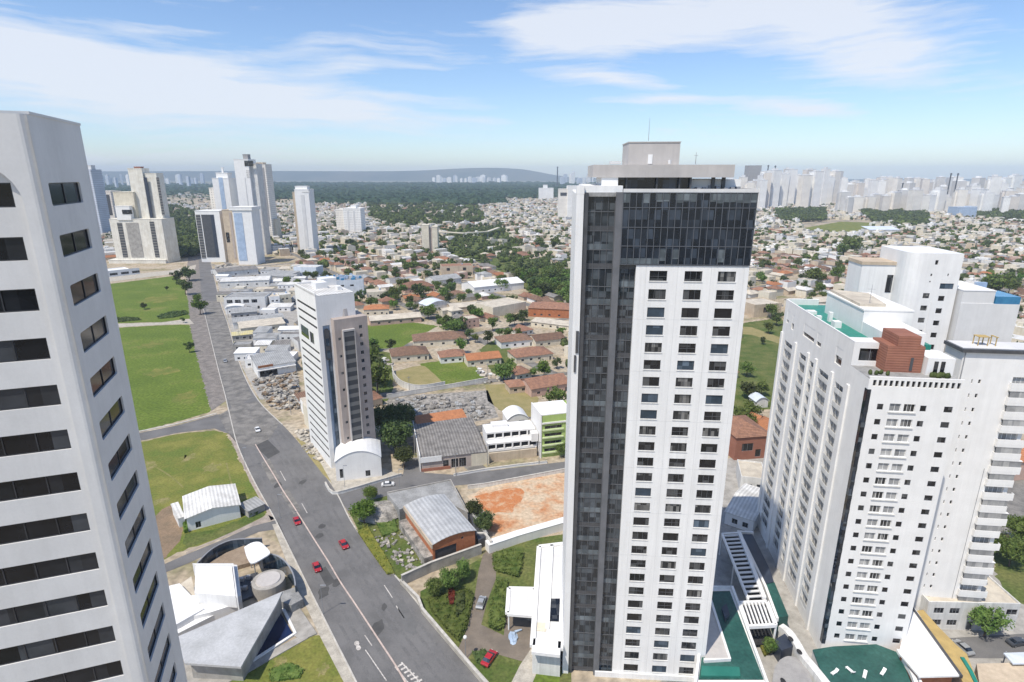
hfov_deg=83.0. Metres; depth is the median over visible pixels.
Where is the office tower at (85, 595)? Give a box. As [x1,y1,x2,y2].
[0,110,186,681]
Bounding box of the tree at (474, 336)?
[470,333,478,340]
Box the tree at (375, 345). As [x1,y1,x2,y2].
[369,344,379,350]
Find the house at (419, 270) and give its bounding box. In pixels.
[416,268,432,275]
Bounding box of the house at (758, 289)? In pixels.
[751,287,763,291]
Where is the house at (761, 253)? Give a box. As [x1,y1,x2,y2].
[755,251,769,255]
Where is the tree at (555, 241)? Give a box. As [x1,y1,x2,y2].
[549,237,559,247]
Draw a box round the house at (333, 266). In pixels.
[329,262,343,270]
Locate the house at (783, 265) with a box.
[777,263,790,267]
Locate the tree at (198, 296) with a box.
[192,293,201,299]
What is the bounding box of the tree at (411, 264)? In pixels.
[402,260,417,269]
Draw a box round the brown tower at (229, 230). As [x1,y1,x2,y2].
[222,209,238,262]
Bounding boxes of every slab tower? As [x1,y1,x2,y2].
[294,276,375,468]
[744,165,761,181]
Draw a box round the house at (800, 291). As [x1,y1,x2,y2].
[795,286,812,297]
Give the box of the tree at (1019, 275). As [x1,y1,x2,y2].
[1015,273,1023,278]
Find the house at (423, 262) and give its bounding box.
[416,260,427,264]
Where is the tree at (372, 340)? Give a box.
[369,336,378,345]
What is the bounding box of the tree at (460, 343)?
[455,337,466,348]
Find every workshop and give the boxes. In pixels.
[215,274,231,280]
[216,291,238,301]
[230,289,252,291]
[230,306,257,317]
[231,313,284,328]
[232,286,246,288]
[233,347,259,360]
[250,349,295,377]
[252,326,272,336]
[252,333,278,343]
[253,287,275,291]
[254,340,274,351]
[258,307,277,314]
[260,269,275,273]
[263,289,285,292]
[264,344,290,351]
[266,303,293,310]
[269,283,277,288]
[272,278,284,282]
[273,340,291,347]
[277,282,300,290]
[277,326,298,333]
[279,266,289,269]
[279,331,298,344]
[284,274,298,281]
[289,264,305,269]
[289,287,294,297]
[289,351,298,359]
[293,276,307,281]
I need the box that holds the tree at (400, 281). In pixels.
[396,278,406,286]
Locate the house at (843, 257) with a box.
[840,256,849,259]
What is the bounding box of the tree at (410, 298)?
[405,296,413,301]
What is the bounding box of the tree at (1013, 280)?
[1002,277,1023,292]
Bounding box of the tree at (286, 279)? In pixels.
[282,276,290,281]
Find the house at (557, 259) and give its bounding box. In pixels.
[550,257,563,261]
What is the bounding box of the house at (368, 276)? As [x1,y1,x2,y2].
[363,274,375,278]
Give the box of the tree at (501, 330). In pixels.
[495,328,503,335]
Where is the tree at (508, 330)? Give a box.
[502,327,512,334]
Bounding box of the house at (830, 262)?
[826,260,836,265]
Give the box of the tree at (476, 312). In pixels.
[470,307,483,316]
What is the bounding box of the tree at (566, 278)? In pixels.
[559,276,569,281]
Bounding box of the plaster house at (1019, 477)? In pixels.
[1014,448,1023,480]
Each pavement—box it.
[186,515,273,553]
[229,434,273,520]
[272,523,354,681]
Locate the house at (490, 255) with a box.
[487,253,496,257]
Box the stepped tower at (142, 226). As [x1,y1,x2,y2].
[108,167,180,262]
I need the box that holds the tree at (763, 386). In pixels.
[755,380,769,394]
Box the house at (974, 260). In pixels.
[968,258,981,262]
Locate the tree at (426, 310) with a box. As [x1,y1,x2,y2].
[419,305,438,318]
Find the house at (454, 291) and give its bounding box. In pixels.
[449,289,464,298]
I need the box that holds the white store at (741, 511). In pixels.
[724,483,759,530]
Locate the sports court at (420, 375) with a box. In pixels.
[396,365,441,384]
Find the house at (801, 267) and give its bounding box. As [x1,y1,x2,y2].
[786,264,803,269]
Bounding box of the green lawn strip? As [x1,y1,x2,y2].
[183,511,264,548]
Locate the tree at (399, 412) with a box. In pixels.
[379,403,415,425]
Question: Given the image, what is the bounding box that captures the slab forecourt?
[294,428,397,490]
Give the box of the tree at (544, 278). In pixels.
[538,276,552,282]
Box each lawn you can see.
[231,635,342,681]
[469,653,499,681]
[533,668,561,681]
[993,552,1023,603]
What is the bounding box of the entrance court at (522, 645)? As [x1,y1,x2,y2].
[504,615,531,653]
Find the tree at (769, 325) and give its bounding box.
[763,322,774,331]
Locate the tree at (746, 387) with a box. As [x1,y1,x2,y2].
[739,381,760,394]
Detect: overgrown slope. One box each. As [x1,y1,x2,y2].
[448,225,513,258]
[472,258,566,301]
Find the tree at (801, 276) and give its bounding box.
[798,273,806,277]
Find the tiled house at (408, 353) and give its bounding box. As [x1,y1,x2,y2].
[389,345,429,362]
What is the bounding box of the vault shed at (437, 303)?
[419,298,448,310]
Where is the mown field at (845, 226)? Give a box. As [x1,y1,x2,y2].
[806,222,868,231]
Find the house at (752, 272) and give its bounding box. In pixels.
[749,270,758,275]
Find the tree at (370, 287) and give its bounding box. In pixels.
[364,284,375,289]
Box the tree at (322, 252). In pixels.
[319,250,327,254]
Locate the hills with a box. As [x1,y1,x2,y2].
[102,168,1023,180]
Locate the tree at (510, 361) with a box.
[507,358,514,365]
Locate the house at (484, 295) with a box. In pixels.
[474,292,490,299]
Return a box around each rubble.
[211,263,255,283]
[252,371,299,409]
[294,429,323,462]
[373,520,422,569]
[376,357,395,365]
[394,394,491,421]
[472,365,510,382]
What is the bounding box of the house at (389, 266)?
[378,264,391,271]
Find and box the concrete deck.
[387,479,467,519]
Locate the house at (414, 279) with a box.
[408,277,423,280]
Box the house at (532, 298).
[527,295,549,302]
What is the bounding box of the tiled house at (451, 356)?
[437,349,465,363]
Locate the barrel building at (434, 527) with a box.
[399,494,476,563]
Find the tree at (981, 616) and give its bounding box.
[967,605,1014,636]
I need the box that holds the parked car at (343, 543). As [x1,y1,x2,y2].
[338,539,348,549]
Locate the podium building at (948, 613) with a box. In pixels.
[919,575,1020,630]
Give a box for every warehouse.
[212,265,258,276]
[220,276,271,287]
[258,270,299,279]
[413,417,488,471]
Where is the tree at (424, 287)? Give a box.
[418,283,426,289]
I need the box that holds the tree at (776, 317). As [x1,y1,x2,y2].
[771,311,784,324]
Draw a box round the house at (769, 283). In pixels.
[766,281,782,286]
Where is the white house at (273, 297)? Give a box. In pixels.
[268,293,279,304]
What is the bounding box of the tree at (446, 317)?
[443,314,454,329]
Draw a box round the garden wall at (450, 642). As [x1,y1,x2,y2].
[400,579,487,681]
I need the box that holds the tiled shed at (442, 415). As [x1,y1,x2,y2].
[414,409,466,423]
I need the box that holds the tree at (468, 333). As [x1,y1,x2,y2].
[464,328,473,336]
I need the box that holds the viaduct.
[439,227,499,238]
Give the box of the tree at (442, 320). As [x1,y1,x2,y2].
[437,317,446,324]
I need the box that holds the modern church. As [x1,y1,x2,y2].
[169,538,316,681]
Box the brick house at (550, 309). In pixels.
[528,302,568,317]
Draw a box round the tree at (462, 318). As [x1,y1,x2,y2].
[456,316,467,329]
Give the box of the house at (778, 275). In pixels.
[770,272,786,278]
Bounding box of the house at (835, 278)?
[827,274,840,281]
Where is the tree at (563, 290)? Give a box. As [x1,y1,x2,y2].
[556,287,567,296]
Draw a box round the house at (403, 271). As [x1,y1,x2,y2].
[395,270,406,276]
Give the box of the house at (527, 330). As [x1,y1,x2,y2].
[510,324,533,334]
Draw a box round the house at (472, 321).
[460,314,478,328]
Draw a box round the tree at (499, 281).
[493,278,508,287]
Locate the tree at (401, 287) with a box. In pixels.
[398,284,407,294]
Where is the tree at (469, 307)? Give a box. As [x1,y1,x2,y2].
[466,304,474,311]
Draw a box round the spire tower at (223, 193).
[209,167,238,208]
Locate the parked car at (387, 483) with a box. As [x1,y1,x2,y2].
[381,481,393,486]
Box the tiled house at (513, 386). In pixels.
[504,379,524,393]
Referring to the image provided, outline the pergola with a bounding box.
[739,600,777,644]
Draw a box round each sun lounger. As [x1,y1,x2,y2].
[830,668,838,674]
[862,669,866,678]
[880,667,886,674]
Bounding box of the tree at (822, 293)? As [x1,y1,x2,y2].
[818,291,826,296]
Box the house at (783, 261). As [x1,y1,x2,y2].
[777,258,790,263]
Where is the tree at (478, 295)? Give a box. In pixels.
[474,293,480,299]
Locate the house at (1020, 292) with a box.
[1011,291,1023,294]
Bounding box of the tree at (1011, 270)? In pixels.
[1007,268,1015,272]
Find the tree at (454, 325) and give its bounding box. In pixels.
[439,318,462,330]
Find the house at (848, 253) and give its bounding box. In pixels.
[844,252,856,255]
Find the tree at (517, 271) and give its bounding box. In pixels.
[511,268,520,276]
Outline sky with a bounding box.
[0,0,1023,178]
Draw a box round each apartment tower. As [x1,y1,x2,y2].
[757,285,964,650]
[844,246,963,351]
[914,334,1023,610]
[943,281,1020,352]
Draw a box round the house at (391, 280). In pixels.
[385,277,403,283]
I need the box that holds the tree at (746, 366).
[740,361,756,376]
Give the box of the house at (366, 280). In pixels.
[364,277,372,283]
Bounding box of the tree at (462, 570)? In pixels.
[453,557,470,580]
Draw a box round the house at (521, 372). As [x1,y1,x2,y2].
[504,365,531,378]
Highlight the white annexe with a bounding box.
[334,437,381,480]
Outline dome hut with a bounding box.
[748,392,768,407]
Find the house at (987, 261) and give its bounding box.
[981,260,994,265]
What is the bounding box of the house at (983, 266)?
[977,263,986,268]
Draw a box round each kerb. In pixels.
[139,413,216,431]
[203,309,356,681]
[211,265,488,681]
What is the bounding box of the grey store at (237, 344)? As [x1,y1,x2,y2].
[232,340,253,350]
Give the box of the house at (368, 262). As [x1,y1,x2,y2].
[366,259,379,266]
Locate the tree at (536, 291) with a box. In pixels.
[531,287,541,294]
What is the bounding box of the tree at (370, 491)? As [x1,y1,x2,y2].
[362,485,378,499]
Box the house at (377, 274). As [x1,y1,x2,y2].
[373,270,386,278]
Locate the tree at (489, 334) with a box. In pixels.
[483,330,493,344]
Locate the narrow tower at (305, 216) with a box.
[292,186,318,254]
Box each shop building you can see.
[225,303,244,313]
[231,330,252,340]
[237,317,284,330]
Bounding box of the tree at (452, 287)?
[447,283,455,290]
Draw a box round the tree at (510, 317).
[504,313,514,325]
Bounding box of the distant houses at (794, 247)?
[101,193,1023,427]
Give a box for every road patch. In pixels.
[255,440,279,458]
[261,459,279,483]
[280,489,300,513]
[319,566,333,586]
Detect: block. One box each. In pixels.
[105,191,120,218]
[335,205,365,232]
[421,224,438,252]
[531,400,566,457]
[538,185,553,198]
[558,185,575,216]
[736,459,762,487]
[744,298,781,317]
[947,206,977,216]
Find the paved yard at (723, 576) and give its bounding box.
[713,458,1023,681]
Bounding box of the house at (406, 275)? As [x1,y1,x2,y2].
[401,273,415,276]
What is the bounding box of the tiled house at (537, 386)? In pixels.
[520,373,566,396]
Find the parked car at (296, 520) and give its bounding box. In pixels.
[293,516,300,524]
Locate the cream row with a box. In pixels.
[783,296,826,306]
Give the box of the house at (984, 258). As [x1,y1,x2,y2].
[975,257,990,259]
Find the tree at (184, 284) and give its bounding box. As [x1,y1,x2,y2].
[176,278,192,294]
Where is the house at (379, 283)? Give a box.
[373,281,387,285]
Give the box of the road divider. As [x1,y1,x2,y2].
[255,444,405,681]
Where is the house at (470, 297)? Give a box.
[456,293,474,301]
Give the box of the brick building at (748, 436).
[728,415,766,459]
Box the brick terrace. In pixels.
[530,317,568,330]
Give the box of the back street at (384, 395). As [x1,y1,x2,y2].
[380,372,566,398]
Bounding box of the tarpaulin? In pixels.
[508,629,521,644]
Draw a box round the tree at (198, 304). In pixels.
[190,298,208,314]
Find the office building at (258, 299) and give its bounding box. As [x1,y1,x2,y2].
[224,292,271,310]
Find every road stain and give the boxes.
[315,533,323,538]
[318,586,328,598]
[332,578,340,586]
[372,619,383,635]
[381,603,386,610]
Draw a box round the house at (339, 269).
[337,266,348,271]
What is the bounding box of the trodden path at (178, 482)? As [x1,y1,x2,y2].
[145,460,231,487]
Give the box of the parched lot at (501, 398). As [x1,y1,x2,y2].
[485,384,538,416]
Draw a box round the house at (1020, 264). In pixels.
[1011,262,1023,266]
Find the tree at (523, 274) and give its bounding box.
[520,271,527,280]
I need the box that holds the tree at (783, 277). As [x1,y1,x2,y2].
[780,276,788,280]
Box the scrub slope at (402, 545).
[349,496,422,578]
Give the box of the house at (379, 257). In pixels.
[374,256,384,259]
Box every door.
[435,543,456,558]
[966,621,972,628]
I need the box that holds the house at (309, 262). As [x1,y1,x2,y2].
[303,261,313,264]
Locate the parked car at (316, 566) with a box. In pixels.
[312,561,321,572]
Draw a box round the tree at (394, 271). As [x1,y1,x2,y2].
[392,268,400,275]
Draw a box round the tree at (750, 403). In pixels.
[743,399,763,413]
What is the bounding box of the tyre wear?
[244,426,470,681]
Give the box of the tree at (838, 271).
[829,266,844,277]
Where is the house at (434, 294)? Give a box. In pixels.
[425,291,443,297]
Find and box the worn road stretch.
[205,301,251,406]
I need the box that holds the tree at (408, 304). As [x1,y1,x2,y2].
[405,301,413,307]
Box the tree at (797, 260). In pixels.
[793,257,804,265]
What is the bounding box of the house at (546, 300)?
[534,298,555,301]
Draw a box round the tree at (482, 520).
[473,509,494,530]
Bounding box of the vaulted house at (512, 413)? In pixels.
[502,405,528,421]
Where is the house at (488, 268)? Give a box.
[479,267,491,270]
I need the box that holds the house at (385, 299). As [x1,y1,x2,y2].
[378,296,395,308]
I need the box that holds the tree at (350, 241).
[345,239,354,243]
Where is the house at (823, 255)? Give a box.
[818,253,831,257]
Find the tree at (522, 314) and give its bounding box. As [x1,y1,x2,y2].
[516,309,527,320]
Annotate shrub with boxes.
[117,317,140,321]
[157,310,188,318]
[183,519,187,533]
[269,662,303,681]
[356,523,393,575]
[376,518,397,536]
[448,587,454,604]
[455,590,464,616]
[472,648,487,667]
[759,645,770,656]
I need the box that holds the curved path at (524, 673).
[512,619,535,681]
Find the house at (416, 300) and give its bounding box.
[413,296,425,304]
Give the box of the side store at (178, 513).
[171,502,184,527]
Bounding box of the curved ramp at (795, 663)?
[772,624,829,681]
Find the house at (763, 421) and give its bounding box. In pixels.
[750,412,768,430]
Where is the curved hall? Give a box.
[368,312,421,325]
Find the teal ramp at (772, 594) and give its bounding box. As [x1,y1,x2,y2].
[737,530,787,635]
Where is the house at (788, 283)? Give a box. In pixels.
[779,280,796,287]
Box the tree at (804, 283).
[800,279,807,285]
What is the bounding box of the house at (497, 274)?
[492,272,503,276]
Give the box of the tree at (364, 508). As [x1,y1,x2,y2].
[348,497,376,523]
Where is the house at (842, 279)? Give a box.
[839,277,845,282]
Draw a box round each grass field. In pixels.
[111,276,189,322]
[119,324,210,430]
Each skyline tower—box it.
[105,175,110,184]
[114,177,118,187]
[125,174,129,185]
[177,174,182,184]
[185,176,190,185]
[200,173,204,183]
[436,175,441,182]
[501,175,507,181]
[560,177,564,183]
[569,173,574,182]
[577,177,582,183]
[586,174,591,182]
[739,175,747,187]
[744,181,755,188]
[756,173,764,188]
[757,179,767,207]
[763,170,772,207]
[769,168,781,207]
[778,172,790,205]
[785,169,797,203]
[794,174,800,202]
[795,174,811,207]
[802,169,812,174]
[808,170,823,206]
[819,167,830,203]
[826,176,834,203]
[830,170,840,202]
[835,190,850,210]
[838,177,847,190]
[843,196,853,213]
[847,183,853,195]
[852,195,863,212]
[853,182,864,196]
[863,178,871,188]
[863,194,876,208]
[866,179,878,195]
[872,193,882,208]
[876,176,889,179]
[877,180,886,193]
[878,178,888,193]
[878,194,890,210]
[886,176,895,191]
[886,191,901,209]
[891,176,902,191]
[898,188,908,209]
[903,177,913,182]
[903,181,915,189]
[905,187,923,210]
[914,177,922,186]
[919,178,929,193]
[920,194,936,211]
[928,181,933,193]
[931,187,946,211]
[934,176,945,188]
[937,185,950,193]
[944,194,951,211]
[945,176,953,185]
[949,176,963,193]
[950,180,966,196]
[950,187,968,205]
[965,191,970,205]
[966,184,980,190]
[968,188,988,205]
[971,176,985,187]
[976,191,994,210]
[984,174,1001,194]
[992,194,999,208]
[997,189,1017,207]
[999,196,1010,212]
[1000,182,1008,191]
[1001,177,1011,186]
[1007,174,1023,190]
[1008,195,1020,210]
[1015,193,1023,209]
[1016,186,1023,192]
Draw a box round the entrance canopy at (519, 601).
[505,586,533,629]
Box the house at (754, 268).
[750,266,761,270]
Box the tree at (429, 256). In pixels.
[426,252,435,259]
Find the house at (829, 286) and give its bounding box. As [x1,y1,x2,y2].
[823,283,833,289]
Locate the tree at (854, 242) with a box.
[842,236,863,248]
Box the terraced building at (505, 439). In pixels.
[482,420,537,461]
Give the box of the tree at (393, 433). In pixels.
[375,417,413,448]
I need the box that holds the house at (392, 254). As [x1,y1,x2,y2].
[387,252,397,258]
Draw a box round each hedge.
[426,587,473,640]
[488,578,507,630]
[491,548,523,576]
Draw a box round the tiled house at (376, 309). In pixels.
[363,304,388,315]
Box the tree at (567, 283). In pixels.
[562,280,569,286]
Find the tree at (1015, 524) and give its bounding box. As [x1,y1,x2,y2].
[1001,514,1023,539]
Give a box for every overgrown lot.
[368,322,437,348]
[372,351,393,403]
[480,340,516,375]
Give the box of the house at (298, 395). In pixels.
[294,391,305,406]
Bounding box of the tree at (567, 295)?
[564,293,569,302]
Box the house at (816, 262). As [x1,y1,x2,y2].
[810,260,823,265]
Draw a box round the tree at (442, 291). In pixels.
[438,287,450,296]
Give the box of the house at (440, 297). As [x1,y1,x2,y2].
[433,296,448,301]
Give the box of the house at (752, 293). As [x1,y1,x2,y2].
[747,290,758,297]
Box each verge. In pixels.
[186,253,225,410]
[296,438,330,481]
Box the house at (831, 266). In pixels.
[821,264,835,269]
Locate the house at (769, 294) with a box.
[758,290,776,299]
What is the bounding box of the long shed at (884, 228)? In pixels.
[861,226,899,232]
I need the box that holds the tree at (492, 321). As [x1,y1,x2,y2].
[488,317,497,330]
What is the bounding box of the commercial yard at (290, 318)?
[215,265,316,400]
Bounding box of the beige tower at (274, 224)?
[256,162,281,237]
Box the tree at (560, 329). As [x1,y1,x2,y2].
[555,327,566,332]
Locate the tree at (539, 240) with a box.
[534,237,543,244]
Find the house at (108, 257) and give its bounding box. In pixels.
[105,255,115,259]
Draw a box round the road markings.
[280,471,421,681]
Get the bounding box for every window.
[0,183,15,207]
[0,237,27,260]
[0,289,39,312]
[0,338,50,362]
[0,385,60,410]
[0,429,70,456]
[0,472,80,501]
[0,513,89,544]
[0,552,98,586]
[0,590,107,626]
[0,626,115,665]
[27,660,123,681]
[48,182,82,205]
[59,228,92,256]
[70,272,100,306]
[80,315,108,351]
[90,356,116,397]
[99,395,124,438]
[108,433,132,478]
[117,469,138,520]
[122,210,131,213]
[125,504,145,555]
[133,541,152,590]
[140,570,158,628]
[147,602,164,662]
[154,636,170,681]
[169,661,176,681]
[195,521,200,527]
[244,161,253,165]
[260,369,277,376]
[301,324,308,335]
[310,332,313,343]
[324,328,330,359]
[339,469,343,477]
[443,460,448,465]
[451,458,457,467]
[459,457,465,466]
[544,440,560,443]
[544,448,556,451]
[545,424,561,428]
[545,432,561,436]
[624,652,638,658]
[624,664,637,670]
[625,639,639,645]
[626,626,640,633]
[627,613,641,620]
[628,600,642,607]
[629,573,644,580]
[629,587,643,594]
[630,560,645,566]
[631,546,646,553]
[632,532,647,539]
[633,517,648,524]
[634,503,649,510]
[635,488,650,495]
[636,473,651,480]
[637,457,652,465]
[638,442,654,450]
[639,426,655,434]
[640,410,656,418]
[641,393,657,402]
[642,377,658,385]
[643,360,660,368]
[645,343,661,351]
[646,325,662,334]
[647,307,664,316]
[648,289,665,298]
[649,271,666,280]
[652,665,665,672]
[653,653,667,659]
[654,640,668,647]
[655,628,669,634]
[656,615,670,621]
[657,602,671,608]
[658,588,672,595]
[659,575,674,581]
[660,561,675,568]
[662,547,676,554]
[663,533,678,540]
[664,518,679,526]
[665,504,680,511]
[666,489,682,496]
[667,474,683,481]
[669,458,684,466]
[670,443,686,451]
[671,427,687,435]
[673,411,689,419]
[674,394,690,403]
[675,378,692,386]
[677,361,693,369]
[678,343,695,352]
[679,667,692,673]
[680,326,697,335]
[680,655,694,661]
[681,308,698,317]
[681,642,695,648]
[682,629,697,636]
[683,290,700,299]
[684,271,702,280]
[684,616,698,623]
[685,603,699,610]
[686,590,701,596]
[688,576,702,583]
[689,562,704,569]
[690,548,705,555]
[692,534,707,541]
[693,520,708,527]
[695,505,710,512]
[696,490,712,497]
[698,475,713,482]
[699,459,715,467]
[701,444,717,452]
[702,428,718,436]
[704,412,720,420]
[705,395,722,403]
[707,378,724,387]
[709,361,725,370]
[710,344,727,353]
[712,326,729,335]
[714,308,731,317]
[716,290,733,299]
[717,271,735,281]
[742,443,752,450]
[755,449,760,456]
[804,333,813,341]
[836,355,841,365]
[845,634,854,639]
[847,622,856,627]
[849,609,859,615]
[852,597,861,602]
[854,584,864,590]
[856,572,866,577]
[857,635,866,640]
[858,348,877,360]
[858,505,863,510]
[859,559,869,565]
[860,491,866,496]
[860,623,869,628]
[862,546,871,551]
[862,610,871,616]
[863,477,868,482]
[864,532,874,538]
[864,598,874,603]
[866,463,871,468]
[867,519,877,525]
[867,585,877,591]
[868,449,874,453]
[869,505,879,511]
[869,573,879,578]
[871,434,877,439]
[872,491,882,498]
[872,560,882,566]
[874,419,880,424]
[875,477,885,484]
[875,547,885,552]
[877,404,882,409]
[877,463,888,469]
[877,533,887,539]
[880,448,891,455]
[880,520,890,526]
[883,434,894,440]
[883,506,893,512]
[885,275,893,291]
[885,492,896,498]
[886,419,897,425]
[888,478,899,484]
[889,403,900,410]
[891,464,902,470]
[892,638,899,642]
[894,449,905,456]
[895,521,901,526]
[895,626,902,630]
[897,434,908,441]
[898,614,905,618]
[900,419,911,426]
[900,602,908,606]
[903,404,914,411]
[903,589,911,593]
[904,480,910,484]
[906,576,913,580]
[907,465,913,470]
[909,563,916,567]
[910,451,916,456]
[912,550,920,554]
[913,436,919,441]
[915,537,922,541]
[916,421,922,426]
[918,318,924,322]
[918,523,926,528]
[920,305,926,310]
[920,406,926,411]
[921,509,929,514]
[922,293,929,297]
[924,495,932,500]
[927,481,935,486]
[930,467,938,471]
[932,619,940,624]
[933,452,942,457]
[933,608,943,612]
[935,308,941,312]
[937,437,945,442]
[938,296,944,300]
[939,283,953,288]
[940,422,948,427]
[943,407,952,412]
[946,620,956,624]
[949,608,959,613]
[960,584,976,590]
[972,537,988,542]
[984,486,1002,492]
[998,433,1015,439]
[1006,609,1016,614]
[1012,377,1023,383]
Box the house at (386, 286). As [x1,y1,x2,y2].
[376,283,392,290]
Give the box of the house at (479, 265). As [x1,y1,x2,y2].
[476,263,488,267]
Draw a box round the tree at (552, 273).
[548,269,561,280]
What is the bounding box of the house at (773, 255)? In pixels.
[770,253,781,257]
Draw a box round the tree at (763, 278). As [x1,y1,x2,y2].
[758,275,766,283]
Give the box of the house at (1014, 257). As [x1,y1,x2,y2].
[1009,256,1022,259]
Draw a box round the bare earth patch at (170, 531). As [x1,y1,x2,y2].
[155,505,182,557]
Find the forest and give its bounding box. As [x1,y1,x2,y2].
[105,181,595,205]
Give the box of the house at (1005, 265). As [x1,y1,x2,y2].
[1004,264,1019,268]
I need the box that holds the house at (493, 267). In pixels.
[481,264,495,269]
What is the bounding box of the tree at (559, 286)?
[556,283,565,289]
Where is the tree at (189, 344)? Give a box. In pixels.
[183,341,194,352]
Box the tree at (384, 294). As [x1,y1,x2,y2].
[379,291,390,297]
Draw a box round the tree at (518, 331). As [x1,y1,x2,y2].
[514,327,521,333]
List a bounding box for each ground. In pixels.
[103,198,1023,681]
[104,181,970,197]
[387,390,497,426]
[420,534,570,681]
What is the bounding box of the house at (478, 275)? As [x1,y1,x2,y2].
[475,271,491,279]
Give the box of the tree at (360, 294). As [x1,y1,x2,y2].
[356,289,366,298]
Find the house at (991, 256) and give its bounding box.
[984,255,996,260]
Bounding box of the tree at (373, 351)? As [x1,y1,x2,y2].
[369,346,381,358]
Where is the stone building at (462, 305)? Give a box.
[447,301,480,311]
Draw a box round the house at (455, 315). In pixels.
[452,313,463,317]
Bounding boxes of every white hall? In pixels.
[182,484,240,530]
[462,277,524,292]
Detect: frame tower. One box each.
[195,209,228,261]
[228,206,264,264]
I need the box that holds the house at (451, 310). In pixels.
[439,306,463,316]
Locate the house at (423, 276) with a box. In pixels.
[421,270,433,278]
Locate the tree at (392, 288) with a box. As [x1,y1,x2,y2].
[388,286,398,295]
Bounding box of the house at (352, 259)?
[344,258,357,265]
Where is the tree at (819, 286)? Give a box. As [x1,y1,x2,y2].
[815,282,825,291]
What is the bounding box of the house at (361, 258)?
[357,257,367,262]
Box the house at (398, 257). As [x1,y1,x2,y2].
[395,254,405,259]
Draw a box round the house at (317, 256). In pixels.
[312,255,323,259]
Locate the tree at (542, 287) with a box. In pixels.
[537,281,551,295]
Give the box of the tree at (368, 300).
[364,296,374,304]
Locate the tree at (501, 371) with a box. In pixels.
[492,363,515,380]
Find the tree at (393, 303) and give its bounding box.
[388,299,397,306]
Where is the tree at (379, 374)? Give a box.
[371,361,391,392]
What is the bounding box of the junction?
[218,401,279,446]
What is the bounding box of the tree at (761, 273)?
[755,270,764,278]
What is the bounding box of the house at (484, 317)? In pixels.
[478,312,499,322]
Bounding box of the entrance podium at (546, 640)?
[530,542,562,676]
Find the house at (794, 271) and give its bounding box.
[784,268,800,274]
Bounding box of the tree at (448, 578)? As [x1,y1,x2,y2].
[437,566,459,589]
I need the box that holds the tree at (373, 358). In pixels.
[370,355,385,386]
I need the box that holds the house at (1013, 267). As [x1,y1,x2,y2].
[1006,266,1020,272]
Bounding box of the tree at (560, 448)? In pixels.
[555,442,564,457]
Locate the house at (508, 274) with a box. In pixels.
[504,272,518,277]
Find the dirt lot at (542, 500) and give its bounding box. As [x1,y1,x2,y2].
[467,472,564,537]
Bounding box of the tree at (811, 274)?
[802,269,829,280]
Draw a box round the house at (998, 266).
[987,264,1003,268]
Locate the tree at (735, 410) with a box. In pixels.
[733,404,753,415]
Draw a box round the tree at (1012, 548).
[993,533,1023,566]
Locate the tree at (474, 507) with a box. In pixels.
[465,498,483,514]
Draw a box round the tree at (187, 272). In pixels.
[179,266,195,280]
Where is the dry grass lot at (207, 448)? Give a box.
[141,430,265,558]
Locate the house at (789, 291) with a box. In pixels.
[783,287,795,294]
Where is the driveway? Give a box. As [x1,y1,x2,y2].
[459,552,530,660]
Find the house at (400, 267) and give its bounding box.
[392,264,403,269]
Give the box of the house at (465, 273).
[454,271,467,278]
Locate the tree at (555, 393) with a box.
[542,384,566,400]
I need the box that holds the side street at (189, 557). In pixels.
[165,520,275,571]
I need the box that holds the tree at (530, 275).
[523,272,537,282]
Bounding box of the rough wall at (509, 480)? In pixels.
[468,468,564,488]
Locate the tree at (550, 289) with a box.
[545,284,553,292]
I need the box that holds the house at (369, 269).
[359,266,371,272]
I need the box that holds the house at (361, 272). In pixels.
[353,270,368,274]
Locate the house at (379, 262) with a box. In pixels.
[372,261,383,267]
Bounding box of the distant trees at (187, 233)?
[102,193,1023,367]
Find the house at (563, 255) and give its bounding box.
[556,253,566,258]
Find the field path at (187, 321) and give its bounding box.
[118,319,193,326]
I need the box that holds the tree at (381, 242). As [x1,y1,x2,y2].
[376,239,386,245]
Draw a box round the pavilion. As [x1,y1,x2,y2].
[108,267,139,276]
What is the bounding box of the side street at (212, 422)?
[139,414,235,441]
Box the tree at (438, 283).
[432,281,442,285]
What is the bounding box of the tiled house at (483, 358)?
[464,351,501,366]
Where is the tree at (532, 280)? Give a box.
[527,276,539,285]
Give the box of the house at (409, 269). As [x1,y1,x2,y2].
[407,266,421,273]
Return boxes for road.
[198,253,479,681]
[950,634,1023,657]
[1000,480,1023,537]
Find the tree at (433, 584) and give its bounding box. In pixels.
[424,577,442,596]
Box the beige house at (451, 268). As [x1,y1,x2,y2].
[440,263,472,274]
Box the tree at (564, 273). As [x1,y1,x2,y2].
[561,268,569,277]
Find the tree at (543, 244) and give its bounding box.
[539,242,548,247]
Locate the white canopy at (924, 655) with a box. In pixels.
[899,606,962,681]
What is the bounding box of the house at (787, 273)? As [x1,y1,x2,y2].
[776,270,792,276]
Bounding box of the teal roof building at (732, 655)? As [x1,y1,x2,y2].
[694,586,768,681]
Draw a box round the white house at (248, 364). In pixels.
[245,353,257,367]
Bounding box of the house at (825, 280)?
[817,277,831,282]
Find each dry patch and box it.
[136,341,163,348]
[138,295,178,302]
[142,367,179,376]
[146,461,157,470]
[154,497,169,504]
[171,390,196,402]
[179,453,197,461]
[202,462,221,472]
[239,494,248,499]
[272,656,286,666]
[315,662,329,676]
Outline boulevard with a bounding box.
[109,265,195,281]
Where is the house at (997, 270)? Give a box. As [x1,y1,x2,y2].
[993,268,1006,273]
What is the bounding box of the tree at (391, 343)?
[384,339,395,348]
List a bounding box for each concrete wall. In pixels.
[401,543,481,583]
[476,532,491,542]
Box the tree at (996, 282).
[982,271,1015,290]

